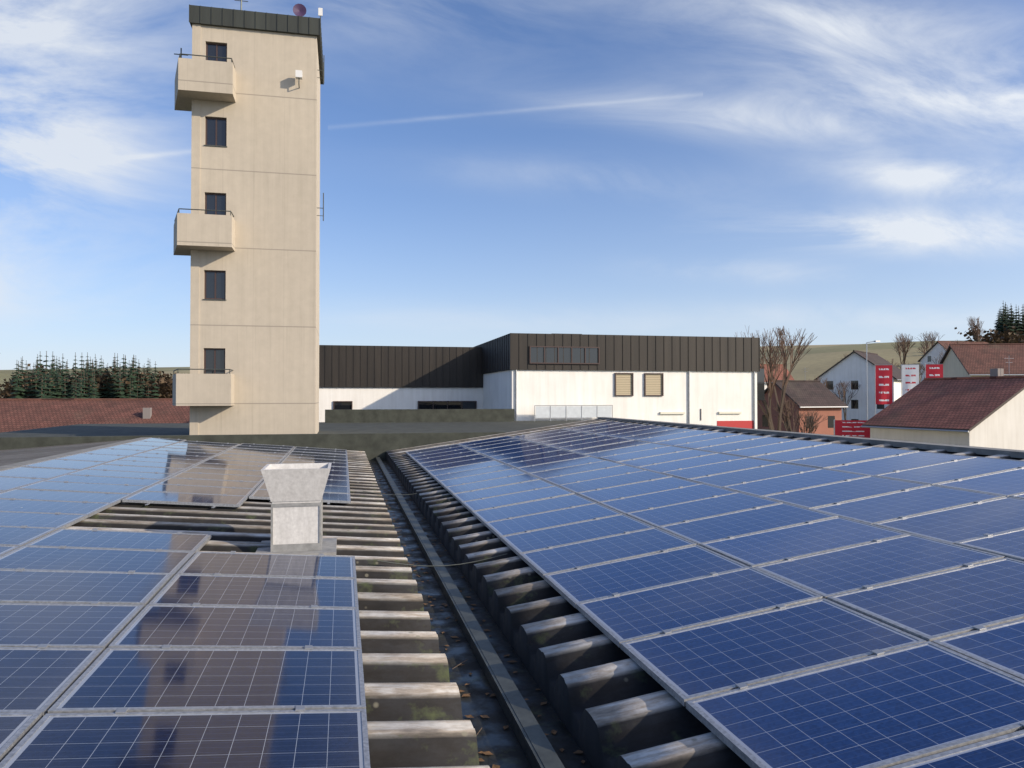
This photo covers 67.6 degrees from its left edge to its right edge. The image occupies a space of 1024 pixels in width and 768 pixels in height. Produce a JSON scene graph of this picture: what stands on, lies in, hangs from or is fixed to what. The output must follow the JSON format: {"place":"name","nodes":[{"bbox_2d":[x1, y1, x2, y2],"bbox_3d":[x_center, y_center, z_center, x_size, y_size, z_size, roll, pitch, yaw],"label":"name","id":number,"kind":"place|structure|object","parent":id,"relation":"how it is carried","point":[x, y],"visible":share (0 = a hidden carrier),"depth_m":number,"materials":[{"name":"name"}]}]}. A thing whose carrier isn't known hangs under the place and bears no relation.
{"place":"outdoors","nodes":[
{"label":"outdoors","id":0,"kind":"place"},
{"bbox_2d":[0,439,130,465],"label":"hall roof slope","id":1,"kind":"structure","parent":0,"point":[10,456],"depth_m":20.45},
{"bbox_2d":[172,0,323,434],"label":"hose tower","id":2,"kind":"structure","parent":0,"point":[247,228],"depth_m":28.67,"materials":[{"name":"concrete"}]},
{"bbox_2d":[65,441,489,767],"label":"corrugated roof","id":3,"kind":"structure","parent":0,"point":[413,708],"depth_m":6.92,"materials":[{"name":"grey metal"}]},
{"bbox_2d":[0,341,975,397],"bbox_3d":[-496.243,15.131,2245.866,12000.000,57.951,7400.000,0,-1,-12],"label":"terrain","id":4,"kind":"structure","parent":0,"point":[816,361],"depth_m":264.05,"materials":[{"name":"green plant"}]},
{"bbox_2d":[36,365,101,398],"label":"conifer trees","id":5,"kind":"object","parent":4,"relation":"on","point":[75,390],"visible":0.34,"depth_m":138.20,"materials":[{"name":"green plant"}]},
{"bbox_2d":[5,351,159,398],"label":"conifer trees","id":6,"kind":"object","parent":4,"relation":"on","point":[58,373],"visible":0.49,"depth_m":152.24,"materials":[{"name":"green plant"}]},
{"bbox_2d":[0,364,188,398],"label":"bare forest","id":7,"kind":"object","parent":4,"relation":"on","point":[165,386],"visible":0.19,"depth_m":157.90,"materials":[{"name":"brown plant"}]},
{"bbox_2d":[0,398,189,432],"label":"tiled roof","id":8,"kind":"structure","parent":4,"relation":"on","point":[20,414],"depth_m":67.22,"materials":[{"name":"tile"}]},
{"bbox_2d":[0,409,770,459],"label":"flat roof","id":9,"kind":"structure","parent":4,"relation":"on","point":[372,433],"depth_m":32.99,"materials":[{"name":"concrete"}]},
{"bbox_2d":[319,333,764,428],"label":"industrial building","id":10,"kind":"structure","parent":4,"relation":"on","point":[716,381],"depth_m":49.80,"materials":[{"name":"white paint"}]},
{"bbox_2d":[736,326,816,430],"bbox_3d":[19.310,2.429,57.883,7.235,14.002,6.035,0,-1,-12],"label":"bare tree","id":11,"kind":"object","parent":4,"relation":"on","point":[771,379],"visible":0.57,"depth_m":57.52,"materials":[{"name":"brown plant"}]},
{"bbox_2d":[760,364,793,389],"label":"village house","id":12,"kind":"structure","parent":4,"relation":"on","point":[780,377],"depth_m":159.81,"materials":[{"name":"orange paint"}]},
{"bbox_2d":[771,397,804,431],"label":"bare shrub","id":13,"kind":"object","parent":4,"relation":"on","point":[787,406],"visible":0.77,"depth_m":77.02,"materials":[{"name":"brown plant"}]},
{"bbox_2d":[757,371,847,434],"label":"house","id":14,"kind":"structure","parent":4,"relation":"on","point":[818,396],"depth_m":83.83,"materials":[{"name":"tile"}]},
{"bbox_2d":[793,410,826,432],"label":"bare shrub","id":15,"kind":"object","parent":4,"relation":"on","point":[811,428],"visible":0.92,"depth_m":70.10,"materials":[{"name":"brown plant"}]},
{"bbox_2d":[809,377,833,388],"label":"bare village tree","id":16,"kind":"object","parent":4,"relation":"on","point":[824,383],"visible":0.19,"depth_m":96.37,"materials":[{"name":"brown plant"}]},
{"bbox_2d":[829,381,859,419],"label":"bare tree","id":17,"kind":"object","parent":4,"relation":"on","point":[843,395],"visible":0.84,"depth_m":110.07,"materials":[{"name":"brown plant"}]},
{"bbox_2d":[834,419,869,437],"bbox_3d":[28.561,6.437,64.073,2.984,6.900,0.108,0,-1,14],"label":"advertising sign","id":18,"kind":"object","parent":4,"relation":"on","point":[852,428],"visible":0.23,"depth_m":64.10,"materials":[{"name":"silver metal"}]},
{"bbox_2d":[814,343,900,419],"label":"house","id":19,"kind":"structure","parent":4,"relation":"on","point":[851,367],"depth_m":111.45,"materials":[{"name":"paint"}]},
{"bbox_2d":[866,340,879,419],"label":"street lamp post","id":20,"kind":"object","parent":4,"relation":"on","point":[866,379],"visible":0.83,"depth_m":76.19,"materials":[{"name":"silver metal"}]},
{"bbox_2d":[875,365,892,414],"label":"advertising sign","id":21,"kind":"object","parent":4,"relation":"on","point":[884,395],"visible":0.92,"depth_m":90.05,"materials":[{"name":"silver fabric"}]},
{"bbox_2d":[891,333,915,363],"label":"bare tree","id":22,"kind":"object","parent":4,"relation":"on","point":[902,342],"depth_m":167.62,"materials":[{"name":"brown plant"}]},
{"bbox_2d":[901,364,918,395],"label":"advertising sign","id":23,"kind":"object","parent":4,"relation":"on","point":[909,376],"visible":0.69,"depth_m":89.78,"materials":[{"name":"silver fabric"}]},
{"bbox_2d":[914,363,924,382],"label":"bare village tree","id":24,"kind":"object","parent":4,"relation":"on","point":[920,373],"visible":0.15,"depth_m":122.64,"materials":[{"name":"brown plant"}]},
{"bbox_2d":[917,331,943,354],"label":"bare tree","id":25,"kind":"object","parent":4,"relation":"on","point":[929,338],"depth_m":179.16,"materials":[{"name":"brown plant"}]},
{"bbox_2d":[921,353,942,368],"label":"bare village tree","id":26,"kind":"object","parent":4,"relation":"on","point":[936,360],"visible":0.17,"depth_m":139.27,"materials":[{"name":"brown plant"}]},
{"bbox_2d":[925,364,942,377],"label":"advertising sign","id":27,"kind":"object","parent":4,"relation":"on","point":[933,370],"visible":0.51,"depth_m":89.49,"materials":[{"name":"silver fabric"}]},
{"bbox_2d":[861,358,1023,449],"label":"house","id":28,"kind":"structure","parent":4,"relation":"on","point":[985,411],"depth_m":54.58,"materials":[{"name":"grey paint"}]},
{"bbox_2d":[943,340,962,354],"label":"bare tree","id":29,"kind":"object","parent":4,"relation":"on","point":[952,343],"depth_m":160.34,"materials":[{"name":"brown plant"}]},
{"bbox_2d":[917,337,988,380],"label":"village house","id":30,"kind":"structure","parent":4,"relation":"on","point":[936,349],"depth_m":171.84,"materials":[{"name":"white paint"}]},
{"bbox_2d":[966,317,984,341],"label":"bare birch tree","id":31,"kind":"object","parent":4,"relation":"on","point":[977,331],"visible":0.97,"depth_m":196.12,"materials":[{"name":"brown plant"}]},
{"bbox_2d":[954,324,1023,343],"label":"trees","id":32,"kind":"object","parent":4,"relation":"on","point":[997,337],"visible":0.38,"depth_m":200.74,"materials":[{"name":"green plant"}]},
{"bbox_2d":[0,0,1023,369],"label":"sky","id":33,"kind":"structure","parent":0,"point":[838,171],"materials":[{"name":"blue"}]},
{"bbox_2d":[386,418,1023,767],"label":"corrugated roof","id":34,"kind":"structure","parent":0,"point":[613,704],"depth_m":5.62,"materials":[{"name":"grey metal"}]},
{"bbox_2d":[0,417,1023,470],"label":"hall roof ridge caps","id":35,"kind":"object","parent":34,"relation":"on","point":[1013,453],"visible":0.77,"depth_m":14.67,"materials":[{"name":"grey metal"}]},
{"bbox_2d":[939,343,1023,377],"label":"house roof","id":36,"kind":"structure","parent":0,"point":[969,360],"depth_m":97.01,"materials":[{"name":"brown tile"}]},
{"bbox_2d":[993,302,1023,342],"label":"conifer trees","id":37,"kind":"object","parent":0,"point":[1010,321],"depth_m":245.65,"materials":[{"name":"green plant"}]},
{"bbox_3d":[-0.553,5.727,11.566,30.050,6.670,29.998,0,-1,-12],"label":"hall","id":38,"kind":"object","parent":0,"visible":0},
{"bbox_2d":[0,438,369,767],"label":"solar panels","id":39,"kind":"object","parent":38,"relation":"on","point":[127,649],"visible":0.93,"depth_m":5.54,"materials":[{"name":"blue glass"}]},
{"bbox_2d":[255,463,336,555],"bbox_3d":[-2.547,1.537,9.092,0.900,1.120,0.900,0,-1,-12],"label":"roof vent","id":40,"kind":"object","parent":38,"relation":"on","point":[295,491],"visible":0.93,"depth_m":8.81,"materials":[{"name":"grey metal"}]},
{"bbox_2d":[364,491,506,566],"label":"lightning conductor wires","id":41,"kind":"object","parent":38,"relation":"on","point":[432,566],"visible":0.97,"depth_m":8.81,"materials":[{"name":"metal"}]},
{"bbox_2d":[368,457,592,767],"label":"valley gutter","id":42,"kind":"object","parent":38,"relation":"on","point":[522,740],"visible":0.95,"depth_m":6.14,"materials":[{"name":"metal"}]},
{"bbox_2d":[377,467,584,767],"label":"fallen leaves","id":43,"kind":"object","parent":42,"relation":"on","point":[505,727],"visible":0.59,"depth_m":6.03,"materials":[{"name":"brown plant"}]},
{"bbox_2d":[406,421,1023,767],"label":"solar panels","id":44,"kind":"object","parent":38,"relation":"on","point":[753,601],"visible":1,"depth_m":6.54,"materials":[{"name":"blue glass"}]}
]}

